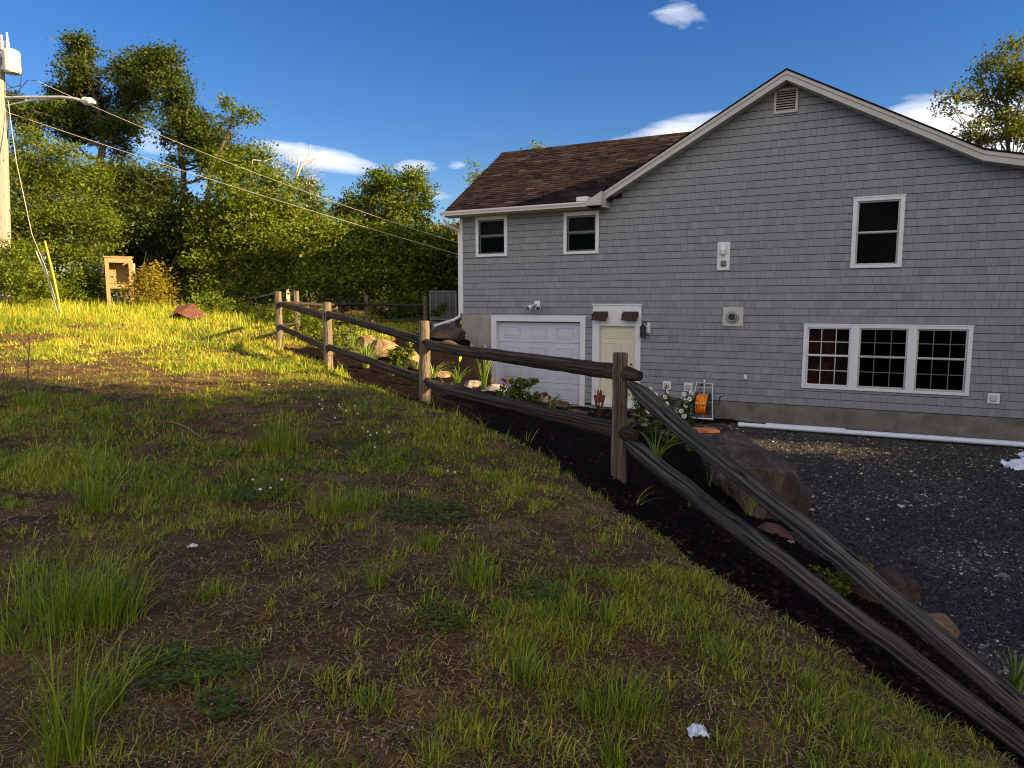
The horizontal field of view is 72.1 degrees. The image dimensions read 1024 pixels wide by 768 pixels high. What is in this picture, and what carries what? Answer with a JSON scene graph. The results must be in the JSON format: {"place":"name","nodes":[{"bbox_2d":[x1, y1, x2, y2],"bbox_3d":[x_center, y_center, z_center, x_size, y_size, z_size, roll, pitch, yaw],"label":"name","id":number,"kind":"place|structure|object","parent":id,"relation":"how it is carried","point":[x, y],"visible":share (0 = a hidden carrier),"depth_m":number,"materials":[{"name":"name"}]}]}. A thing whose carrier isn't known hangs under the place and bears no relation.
{"place":"outdoors","nodes":[
{"label":"outdoors","id":0,"kind":"place"},
{"bbox_2d":[0,290,1018,767],"bbox_3d":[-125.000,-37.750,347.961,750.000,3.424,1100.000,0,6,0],"label":"lawn","id":1,"kind":"structure","parent":0,"point":[346,609],"depth_m":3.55,"materials":[{"name":"plant"}]},
{"bbox_2d":[2,383,57,408],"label":"grass tuft","id":2,"kind":"object","parent":1,"relation":"on","point":[33,401],"visible":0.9,"depth_m":7.79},
{"bbox_2d":[23,333,42,387],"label":"dry sapling","id":3,"kind":"object","parent":1,"relation":"on","point":[27,364],"visible":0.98,"depth_m":8.67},
{"bbox_2d":[0,231,78,306],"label":"shrub","id":4,"kind":"object","parent":1,"relation":"on","point":[37,284],"visible":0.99,"depth_m":22.70,"materials":[{"name":"green plant"}]},
{"bbox_2d":[35,251,58,314],"bbox_3d":[-13.832,-2.925,20.940,0.864,2.056,0.080,3,7,21],"label":"guy guard","id":5,"kind":"object","parent":1,"relation":"on","point":[47,276],"visible":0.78,"depth_m":20.89,"materials":[{"name":"plastic"}]},
{"bbox_2d":[0,32,95,299],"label":"utility pole","id":6,"kind":"object","parent":1,"relation":"on","point":[10,61],"visible":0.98,"depth_m":23.55,"materials":[{"name":"beige wood"}]},
{"bbox_2d":[8,101,55,298],"bbox_3d":[-15.276,-6.096,22.248,0.060,6.790,4.766,-6,9,-44],"label":"guy wire","id":7,"kind":"object","parent":6,"relation":"attached to","point":[23,195],"visible":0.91,"depth_m":22.80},
{"bbox_2d":[8,112,455,253],"bbox_3d":[-9.216,-6.700,23.650,15.572,4.878,0.018,0,6,2],"label":"cable","id":8,"kind":"object","parent":6,"relation":"attached to","point":[230,185],"visible":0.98,"depth_m":23.66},
{"bbox_2d":[38,81,457,242],"bbox_3d":[-8.658,-7.380,23.573,14.460,5.502,0.016,0,6,2],"label":"cable","id":9,"kind":"object","parent":6,"relation":"attached to","point":[251,171],"visible":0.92,"depth_m":23.60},
{"bbox_2d":[44,241,61,313],"bbox_3d":[-13.629,-3.066,20.856,0.585,2.355,0.124,3,7,22],"label":"guy guard","id":10,"kind":"object","parent":1,"relation":"on","point":[54,279],"visible":0.79,"depth_m":20.80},
{"bbox_2d":[4,116,143,300],"bbox_3d":[-16.809,-6.494,25.608,7.411,7.328,4.027,0,6,0],"label":"forest tree","id":11,"kind":"object","parent":1,"relation":"on","point":[41,216],"visible":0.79,"depth_m":25.09,"materials":[{"name":"green plant"}]},
{"bbox_2d":[38,259,121,305],"bbox_3d":[-15.251,-3.549,25.267,2.624,1.964,3.158,0,6,0],"label":"shrub","id":12,"kind":"object","parent":1,"relation":"on","point":[91,282],"visible":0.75,"depth_m":24.73,"materials":[{"name":"green plant"}]},
{"bbox_2d":[5,23,164,297],"bbox_3d":[-19.212,-10.194,32.152,7.766,12.515,4.020,0,6,0],"label":"forest tree","id":13,"kind":"object","parent":1,"relation":"on","point":[132,94],"visible":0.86,"depth_m":31.51,"materials":[{"name":"green plant"}]},
{"bbox_2d":[0,526,179,657],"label":"grass tuft","id":14,"kind":"object","parent":1,"relation":"on","point":[68,612],"visible":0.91,"depth_m":3.17,"materials":[{"name":"plant"}]},
{"bbox_2d":[0,604,180,767],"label":"grass tuft","id":15,"kind":"object","parent":1,"relation":"on","point":[77,733],"visible":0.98,"depth_m":2.31,"materials":[{"name":"plant"}]},
{"bbox_2d":[45,455,151,514],"bbox_3d":[-2.825,0.669,4.715,0.716,0.433,0.684,0,6,0],"label":"grass tuft","id":16,"kind":"object","parent":1,"relation":"on","point":[110,499],"visible":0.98,"depth_m":4.76,"materials":[{"name":"plant"}]},
{"bbox_2d":[35,555,171,631],"bbox_3d":[-1.826,0.949,3.213,0.598,0.333,0.548,4,7,31],"label":"grass tuft","id":17,"kind":"object","parent":1,"relation":"on","point":[105,598],"visible":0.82,"depth_m":3.22,"materials":[{"name":"plant"}]},
{"bbox_2d":[43,624,172,714],"bbox_3d":[-1.427,1.049,2.559,0.349,0.321,0.459,5,8,38],"label":"grass tuft","id":18,"kind":"object","parent":1,"relation":"on","point":[112,690],"visible":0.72,"depth_m":2.58,"materials":[{"name":"plant"}]},
{"bbox_2d":[103,256,136,306],"bbox_3d":[-13.761,-3.389,24.732,0.960,2.154,0.640,-3,7,-28],"label":"notice box","id":19,"kind":"object","parent":1,"relation":"on","point":[118,265],"visible":0.71,"depth_m":24.63,"materials":[{"name":"beige wood"}]},
{"bbox_2d":[9,142,250,297],"bbox_3d":[-20.764,-8.402,37.233,16.283,7.776,5.504,0,6,0],"label":"forest tree","id":20,"kind":"object","parent":1,"relation":"on","point":[57,230],"visible":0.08,"depth_m":36.67,"materials":[{"name":"green plant"}]},
{"bbox_2d":[114,254,192,306],"bbox_3d":[-12.957,-3.523,25.322,2.333,2.381,3.010,0,6,0],"label":"shrub","id":21,"kind":"object","parent":1,"relation":"on","point":[145,282],"visible":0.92,"depth_m":24.81,"materials":[{"name":"yellow plant"}]},
{"bbox_2d":[77,154,230,305],"bbox_3d":[-13.670,-5.764,27.508,6.351,6.500,4.052,0,6,0],"label":"forest tree","id":22,"kind":"object","parent":1,"relation":"on","point":[148,220],"visible":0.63,"depth_m":26.97,"materials":[{"name":"green plant"}]},
{"bbox_2d":[155,420,205,439],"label":"fallen branch","id":23,"kind":"object","parent":1,"relation":"on","point":[184,426],"visible":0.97,"depth_m":7.16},
{"bbox_2d":[122,36,249,298],"bbox_3d":[-13.549,-8.970,30.215,5.305,11.082,3.538,0,6,0],"label":"forest tree","id":24,"kind":"object","parent":1,"relation":"on","point":[186,124],"visible":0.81,"depth_m":29.58,"materials":[{"name":"green plant"}]},
{"bbox_2d":[169,303,205,318],"bbox_3d":[-9.733,-2.188,21.121,0.934,0.466,1.225,-6,9,-43],"label":"rock","id":25,"kind":"object","parent":1,"relation":"on","point":[193,310],"visible":0.87,"depth_m":21.00,"materials":[{"name":"stone"}]},
{"bbox_2d":[180,569,238,602],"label":"grass tuft","id":26,"kind":"object","parent":1,"relation":"on","point":[213,589],"visible":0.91,"depth_m":3.53,"materials":[{"name":"plant"}]},
{"bbox_2d":[11,225,433,308],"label":"distant wood","id":27,"kind":"object","parent":1,"relation":"on","point":[120,296],"depth_m":48.57,"materials":[{"name":"green plant"}]},
{"bbox_2d":[184,290,268,315],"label":"shrub","id":28,"kind":"object","parent":1,"relation":"on","point":[219,304],"visible":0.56,"depth_m":23.43,"materials":[{"name":"green plant"}]},
{"bbox_2d":[188,87,270,289],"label":"forest tree","id":29,"kind":"object","parent":1,"relation":"on","point":[245,112],"visible":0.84,"depth_m":27.78,"materials":[{"name":"green plant"}]},
{"bbox_2d":[167,134,322,307],"bbox_3d":[-9.806,-5.888,26.585,5.917,7.152,4.123,-3,7,-28],"label":"forest tree","id":30,"kind":"object","parent":1,"relation":"on","point":[252,270],"visible":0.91,"depth_m":26.09,"materials":[{"name":"green plant"}]},
{"bbox_2d":[241,295,303,323],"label":"shrub","id":31,"kind":"object","parent":1,"relation":"on","point":[266,315],"visible":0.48,"depth_m":20.96,"materials":[{"name":"green plant"}]},
{"bbox_2d":[247,408,321,457],"bbox_3d":[-2.106,0.425,6.554,0.860,0.479,0.902,5,8,38],"label":"grass tuft","id":32,"kind":"object","parent":1,"relation":"on","point":[278,440],"visible":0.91,"depth_m":6.52,"materials":[{"name":"plant"}]},
{"bbox_2d":[261,146,325,301],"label":"dead birch","id":33,"kind":"object","parent":1,"relation":"on","point":[287,296],"visible":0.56,"depth_m":28.19,"materials":[{"name":"white plant"}]},
{"bbox_2d":[267,163,350,308],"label":"forest tree","id":34,"kind":"object","parent":1,"relation":"on","point":[321,206],"visible":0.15,"depth_m":28.29,"materials":[{"name":"green plant"}]},
{"bbox_2d":[287,303,346,340],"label":"shrub","id":35,"kind":"object","parent":1,"relation":"on","point":[315,323],"visible":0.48,"depth_m":17.09,"materials":[{"name":"green plant"}]},
{"bbox_2d":[272,210,396,314],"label":"forest tree","id":36,"kind":"object","parent":1,"relation":"on","point":[337,276],"visible":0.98,"depth_m":24.38,"materials":[{"name":"green plant"}]},
{"bbox_2d":[300,479,368,519],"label":"grass tuft","id":37,"kind":"object","parent":1,"relation":"on","point":[335,506],"visible":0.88,"depth_m":4.86,"materials":[{"name":"plant"}]},
{"bbox_2d":[225,201,456,311],"bbox_3d":[-7.843,-6.428,35.660,14.743,6.465,5.041,0,6,0],"label":"forest tree","id":38,"kind":"object","parent":1,"relation":"on","point":[303,297],"visible":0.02,"depth_m":34.92,"materials":[{"name":"green plant"}]},
{"bbox_2d":[318,320,383,350],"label":"shrub","id":39,"kind":"object","parent":1,"relation":"on","point":[344,339],"visible":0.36,"depth_m":16.48,"materials":[{"name":"green plant"}]},
{"bbox_2d":[132,331,570,720],"bbox_3d":[-5.338,-0.629,13.256,6.554,1.276,23.697,-5,8,-36],"label":"clover","id":40,"kind":"object","parent":1,"relation":"on","point":[220,659],"depth_m":3.26,"materials":[{"name":"plant"}]},
{"bbox_2d":[346,484,389,509],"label":"grass tuft","id":41,"kind":"object","parent":1,"relation":"on","point":[373,497],"visible":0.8,"depth_m":5.11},
{"bbox_2d":[345,677,397,716],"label":"grass tuft","id":42,"kind":"object","parent":1,"relation":"on","point":[371,697],"visible":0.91,"depth_m":2.66,"materials":[{"name":"plant"}]},
{"bbox_2d":[355,552,398,590],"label":"grass tuft","id":43,"kind":"object","parent":1,"relation":"on","point":[373,576],"visible":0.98,"depth_m":3.66,"materials":[{"name":"plant"}]},
{"bbox_2d":[323,163,444,311],"bbox_3d":[-6.410,-7.128,34.330,6.611,7.530,3.365,2,7,13],"label":"forest tree","id":44,"kind":"object","parent":1,"relation":"on","point":[381,186],"visible":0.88,"depth_m":33.68,"materials":[{"name":"green plant"}]},
{"bbox_2d":[355,296,431,323],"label":"shrub","id":45,"kind":"object","parent":1,"relation":"on","point":[390,313],"visible":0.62,"depth_m":23.56,"materials":[{"name":"green plant"}]},
{"bbox_2d":[352,210,457,312],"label":"forest tree","id":46,"kind":"object","parent":1,"relation":"on","point":[410,275],"visible":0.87,"depth_m":24.86,"materials":[{"name":"green plant"}]},
{"bbox_2d":[388,219,459,324],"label":"forest tree","id":47,"kind":"object","parent":1,"relation":"on","point":[452,262],"visible":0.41,"depth_m":25.46,"materials":[{"name":"green plant"}]},
{"bbox_2d":[405,526,445,550],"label":"grass tuft","id":48,"kind":"object","parent":1,"relation":"on","point":[426,543],"visible":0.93,"depth_m":4.23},
{"bbox_2d":[412,218,459,239],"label":"forest tree","id":49,"kind":"object","parent":1,"relation":"on","point":[455,225],"visible":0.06,"depth_m":40.62,"materials":[{"name":"green plant"}]},
{"bbox_2d":[429,302,448,319],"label":"garden plant","id":50,"kind":"object","parent":1,"relation":"on","point":[441,309],"visible":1,"depth_m":20.33,"materials":[{"name":"green plant"}]},
{"bbox_2d":[429,291,461,329],"bbox_3d":[-2.053,-2.228,21.887,0.840,1.330,0.802,1,6,8],"label":"air conditioner","id":51,"kind":"object","parent":1,"relation":"on","point":[449,298],"visible":0.73,"depth_m":21.50,"materials":[{"name":"grey metal"}]},
{"bbox_2d":[457,158,484,190],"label":"forest tree","id":52,"kind":"object","parent":1,"relation":"on","point":[474,177],"visible":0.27,"depth_m":32.96,"materials":[{"name":"green plant"}]},
{"bbox_2d":[445,542,517,589],"bbox_3d":[-0.158,0.970,3.785,0.461,0.233,0.462,0,6,0],"label":"grass tuft","id":53,"kind":"object","parent":1,"relation":"on","point":[473,575],"visible":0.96,"depth_m":3.76,"materials":[{"name":"plant"}]},
{"bbox_2d":[1,407,986,767],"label":"pebbles","id":54,"kind":"object","parent":1,"relation":"on","point":[429,701],"visible":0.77,"depth_m":2.82,"materials":[{"name":"stone"}]},
{"bbox_2d":[0,322,1021,767],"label":"straw","id":55,"kind":"object","parent":1,"relation":"on","point":[384,724],"visible":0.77,"depth_m":2.93,"materials":[{"name":"plant"}]},
{"bbox_2d":[500,638,552,692],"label":"grass tuft","id":56,"kind":"object","parent":1,"relation":"on","point":[525,671],"visible":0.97,"depth_m":2.86,"materials":[{"name":"plant"}]},
{"bbox_2d":[557,589,591,618],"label":"grass tuft","id":57,"kind":"object","parent":1,"relation":"on","point":[578,607],"visible":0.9,"depth_m":3.43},
{"bbox_2d":[588,591,622,625],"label":"grass tuft","id":58,"kind":"object","parent":1,"relation":"on","point":[605,613],"visible":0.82,"depth_m":3.38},
{"bbox_2d":[580,716,651,767],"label":"grass tuft","id":59,"kind":"object","parent":1,"relation":"on","point":[614,760],"visible":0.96,"depth_m":2.40,"materials":[{"name":"plant"}]},
{"bbox_2d":[559,653,684,748],"bbox_3d":[0.422,1.175,2.656,0.471,0.236,0.509,5,8,40],"label":"grass tuft","id":60,"kind":"object","parent":1,"relation":"on","point":[623,703],"visible":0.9,"depth_m":2.66,"materials":[{"name":"plant"}]},
{"bbox_2d":[686,723,709,738],"bbox_3d":[0.675,1.253,2.551,0.076,0.041,0.060,0,6,0],"label":"paper scrap","id":61,"kind":"object","parent":1,"relation":"on","point":[695,730],"visible":0.99,"depth_m":2.54,"materials":[{"name":"paper"}]},
{"bbox_2d":[699,720,756,760],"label":"grass tuft","id":62,"kind":"object","parent":1,"relation":"on","point":[730,740],"visible":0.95,"depth_m":2.51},
{"bbox_2d":[434,68,1023,441],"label":"house","id":63,"kind":"structure","parent":1,"relation":"on","point":[787,246],"depth_m":16.55,"materials":[{"name":"wood"}]},
{"bbox_2d":[475,215,507,256],"bbox_3d":[-0.547,-4.131,19.698,1.024,1.109,0.189,3,7,27],"label":"window","id":64,"kind":"structure","parent":63,"relation":"in","point":[486,226],"depth_m":19.71,"materials":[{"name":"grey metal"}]},
{"bbox_2d":[498,322,579,403],"bbox_3d":[0.748,-0.599,19.512,2.534,2.202,0.054,3,7,27],"label":"garage door","id":65,"kind":"structure","parent":63,"relation":"in","point":[558,339],"depth_m":19.41,"materials":[{"name":"metal"}]},
{"bbox_2d":[563,210,599,253],"bbox_3d":[1.841,-3.969,18.486,1.010,1.087,0.189,3,7,27],"label":"window","id":66,"kind":"structure","parent":63,"relation":"in","point":[584,222],"depth_m":18.49,"materials":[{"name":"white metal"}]},
{"bbox_2d":[600,326,634,404],"bbox_3d":[2.757,-0.487,18.403,0.936,2.028,0.130,3,7,27],"label":"door","id":67,"kind":"structure","parent":63,"relation":"in","point":[613,338],"depth_m":18.40,"materials":[{"name":"wood"}]},
{"bbox_2d":[850,194,906,267],"bbox_3d":[7.984,-3.320,15.355,1.025,1.544,0.116,3,7,27],"label":"window","id":68,"kind":"structure","parent":63,"relation":"in","point":[901,198],"depth_m":15.31,"materials":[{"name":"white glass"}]},
{"bbox_2d":[801,323,974,395],"bbox_3d":[8.263,-0.589,15.664,3.313,1.490,0.377,3,7,27],"label":"window","id":69,"kind":"structure","parent":63,"relation":"in","point":[832,351],"depth_m":15.78,"materials":[{"name":"white glass"}]},
{"bbox_2d":[783,656,824,693],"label":"grass tuft","id":70,"kind":"object","parent":1,"relation":"on","point":[807,680],"visible":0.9,"depth_m":3.04,"materials":[{"name":"plant"}]},
{"bbox_2d":[0,0,1023,295],"label":"sky","id":71,"kind":"structure","parent":0,"point":[438,85],"materials":[{"name":"blue"}]},
{"bbox_2d":[283,333,1023,767],"bbox_3d":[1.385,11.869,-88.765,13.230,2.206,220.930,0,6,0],"label":"mulch bed","id":72,"kind":"object","parent":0,"point":[605,479],"visible":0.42,"depth_m":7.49,"materials":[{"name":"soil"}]},
{"bbox_2d":[313,335,340,353],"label":"garden plant","id":73,"kind":"object","parent":72,"relation":"on","point":[335,342],"visible":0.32,"depth_m":14.41,"materials":[{"name":"green plant"}]},
{"bbox_2d":[355,335,375,344],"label":"rock","id":74,"kind":"object","parent":72,"relation":"on","point":[365,340],"visible":0.65,"depth_m":16.46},
{"bbox_2d":[351,337,387,367],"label":"daylily","id":75,"kind":"object","parent":72,"relation":"on","point":[366,351],"visible":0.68,"depth_m":12.93,"materials":[{"name":"green plant"}]},
{"bbox_2d":[367,338,398,359],"bbox_3d":[-2.898,-0.800,16.003,0.727,0.488,0.849,-3,7,-28],"label":"boulder","id":76,"kind":"object","parent":72,"relation":"on","point":[381,343],"visible":0.52,"depth_m":15.79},
{"bbox_2d":[385,342,415,368],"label":"garden plant","id":77,"kind":"object","parent":72,"relation":"on","point":[396,352],"visible":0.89,"depth_m":13.56,"materials":[{"name":"green plant"}]},
{"bbox_2d":[398,351,418,367],"bbox_3d":[-2.172,-0.548,15.213,0.577,0.422,0.537,0,6,0],"label":"rock","id":78,"kind":"object","parent":72,"relation":"on","point":[416,358],"visible":0.41,"depth_m":15.02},
{"bbox_2d":[413,361,451,377],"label":"daylily","id":79,"kind":"object","parent":72,"relation":"on","point":[433,373],"visible":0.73,"depth_m":12.03,"materials":[{"name":"green plant"}]},
{"bbox_2d":[430,371,450,377],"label":"rock","id":80,"kind":"object","parent":72,"relation":"on","point":[441,374],"visible":0.65,"depth_m":14.15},
{"bbox_2d":[429,324,465,341],"bbox_3d":[-1.882,-1.327,19.348,1.100,0.634,0.722,2,7,14],"label":"boulder","id":81,"kind":"object","parent":72,"relation":"on","point":[443,332],"visible":0.77,"depth_m":19.11,"materials":[{"name":"stone"}]},
{"bbox_2d":[442,356,474,382],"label":"daylily","id":82,"kind":"object","parent":72,"relation":"on","point":[460,377],"visible":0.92,"depth_m":12.25,"materials":[{"name":"green plant"}]},
{"bbox_2d":[464,380,480,388],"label":"rock","id":83,"kind":"object","parent":72,"relation":"on","point":[472,384],"visible":0.91,"depth_m":13.89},
{"bbox_2d":[470,343,491,389],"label":"daylily","id":84,"kind":"object","parent":72,"relation":"on","point":[483,383],"visible":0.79,"depth_m":12.43,"materials":[{"name":"green plant"}]},
{"bbox_2d":[481,384,506,393],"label":"rock","id":85,"kind":"object","parent":72,"relation":"on","point":[491,388],"visible":0.74,"depth_m":13.70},
{"bbox_2d":[494,377,560,403],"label":"garden plant","id":86,"kind":"object","parent":72,"relation":"on","point":[525,383],"visible":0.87,"depth_m":11.82,"materials":[{"name":"green plant"}]},
{"bbox_2d":[546,400,571,407],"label":"rock","id":87,"kind":"object","parent":72,"relation":"on","point":[567,404],"visible":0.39,"depth_m":13.61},
{"bbox_2d":[594,389,605,417],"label":"lily","id":88,"kind":"object","parent":72,"relation":"on","point":[599,398],"visible":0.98,"depth_m":11.09,"materials":[{"name":"red plant"}]},
{"bbox_2d":[627,387,657,421],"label":"garden plant","id":89,"kind":"object","parent":72,"relation":"on","point":[639,409],"visible":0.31,"depth_m":10.61,"materials":[{"name":"green plant"}]},
{"bbox_2d":[275,291,1023,758],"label":"rail fence","id":90,"kind":"object","parent":72,"relation":"on","point":[947,645],"visible":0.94,"depth_m":5.55,"materials":[{"name":"wood"}]},
{"bbox_2d":[641,429,680,458],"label":"daylily","id":91,"kind":"object","parent":72,"relation":"on","point":[661,451],"visible":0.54,"depth_m":8.06,"materials":[{"name":"green plant"}]},
{"bbox_2d":[639,389,700,442],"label":"garden plant","id":92,"kind":"object","parent":72,"relation":"on","point":[654,425],"visible":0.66,"depth_m":9.35,"materials":[{"name":"green plant"}]},
{"bbox_2d":[689,382,724,420],"bbox_3d":[4.674,0.416,16.805,0.814,0.868,0.552,3,7,27],"label":"hose reel","id":93,"kind":"object","parent":72,"relation":"on","point":[705,401],"visible":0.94,"depth_m":16.74,"materials":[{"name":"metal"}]},
{"bbox_2d":[735,493,758,515],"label":"daylily","id":94,"kind":"object","parent":72,"relation":"on","point":[752,510],"visible":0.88,"depth_m":7.57,"materials":[{"name":"green plant"}]},
{"bbox_2d":[705,431,810,520],"bbox_3d":[3.369,1.307,9.371,1.694,1.079,1.896,0,6,0],"label":"boulder","id":95,"kind":"object","parent":72,"relation":"on","point":[776,474],"visible":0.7,"depth_m":8.80,"materials":[{"name":"stone"}]},
{"bbox_2d":[751,505,765,519],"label":"rock","id":96,"kind":"object","parent":72,"relation":"on","point":[759,512],"visible":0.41,"depth_m":8.44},
{"bbox_2d":[757,522,794,543],"bbox_3d":[2.901,1.694,7.878,0.465,0.242,0.366,0,6,0],"label":"rock","id":97,"kind":"object","parent":72,"relation":"on","point":[771,528],"visible":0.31,"depth_m":7.82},
{"bbox_2d":[809,564,858,595],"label":"garden plant","id":98,"kind":"object","parent":72,"relation":"on","point":[838,586],"visible":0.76,"depth_m":6.42,"materials":[{"name":"green plant"}]},
{"bbox_2d":[836,555,877,584],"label":"garden plant","id":99,"kind":"object","parent":72,"relation":"on","point":[849,577],"visible":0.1,"depth_m":6.47,"materials":[{"name":"green plant"}]},
{"bbox_2d":[848,566,921,604],"bbox_3d":[3.510,1.936,6.614,0.703,0.392,0.352,0,6,0],"label":"boulder","id":100,"kind":"object","parent":72,"relation":"on","point":[906,586],"visible":0.38,"depth_m":6.55,"materials":[{"name":"stone"}]},
{"bbox_2d":[975,639,1023,691],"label":"daylily","id":101,"kind":"object","parent":72,"relation":"on","point":[1015,680],"visible":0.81,"depth_m":5.03,"materials":[{"name":"green plant"}]},
{"bbox_2d":[491,376,1023,693],"bbox_3d":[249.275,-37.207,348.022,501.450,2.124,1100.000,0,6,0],"label":"driveway","id":102,"kind":"structure","parent":0,"point":[493,381],"depth_m":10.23,"materials":[{"name":"gravel"}]},
{"bbox_2d":[693,427,719,433],"bbox_3d":[4.186,1.017,15.409,0.640,0.085,0.400,0,6,0],"label":"terracotta slab","id":103,"kind":"object","parent":102,"relation":"on","point":[709,430],"depth_m":15.23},
{"bbox_2d":[766,423,844,428],"bbox_3d":[6.571,0.968,15.781,1.651,0.080,0.080,3,7,25],"label":"plastic pipe","id":104,"kind":"object","parent":102,"relation":"on","point":[804,426],"visible":0.39,"depth_m":15.75,"materials":[{"name":"white plastic"}]},
{"bbox_2d":[738,422,1023,446],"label":"plastic pipe","id":105,"kind":"object","parent":102,"relation":"on","point":[904,436],"visible":1,"depth_m":14.73,"materials":[{"name":"white plastic"}]},
{"bbox_2d":[785,425,1019,441],"bbox_3d":[8.962,1.121,14.370,6.501,0.104,0.104,3,7,26],"label":"plastic pipe","id":106,"kind":"object","parent":102,"relation":"on","point":[913,434],"visible":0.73,"depth_m":14.62,"materials":[{"name":"white plastic"}]},
{"bbox_2d":[926,613,961,637],"bbox_3d":[3.568,2.071,5.827,0.319,0.272,0.278,0,6,0],"label":"rock","id":107,"kind":"object","parent":102,"relation":"on","point":[943,620],"visible":0.31,"depth_m":5.76,"materials":[{"name":"stone"}]},
{"bbox_2d":[998,457,1023,470],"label":"plastic bag","id":108,"kind":"object","parent":102,"relation":"on","point":[1017,464],"visible":1,"depth_m":12.24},
{"bbox_2d":[926,30,1023,152],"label":"forest tree","id":109,"kind":"object","parent":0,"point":[1007,132],"visible":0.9,"depth_m":25.73,"materials":[{"name":"green plant"}]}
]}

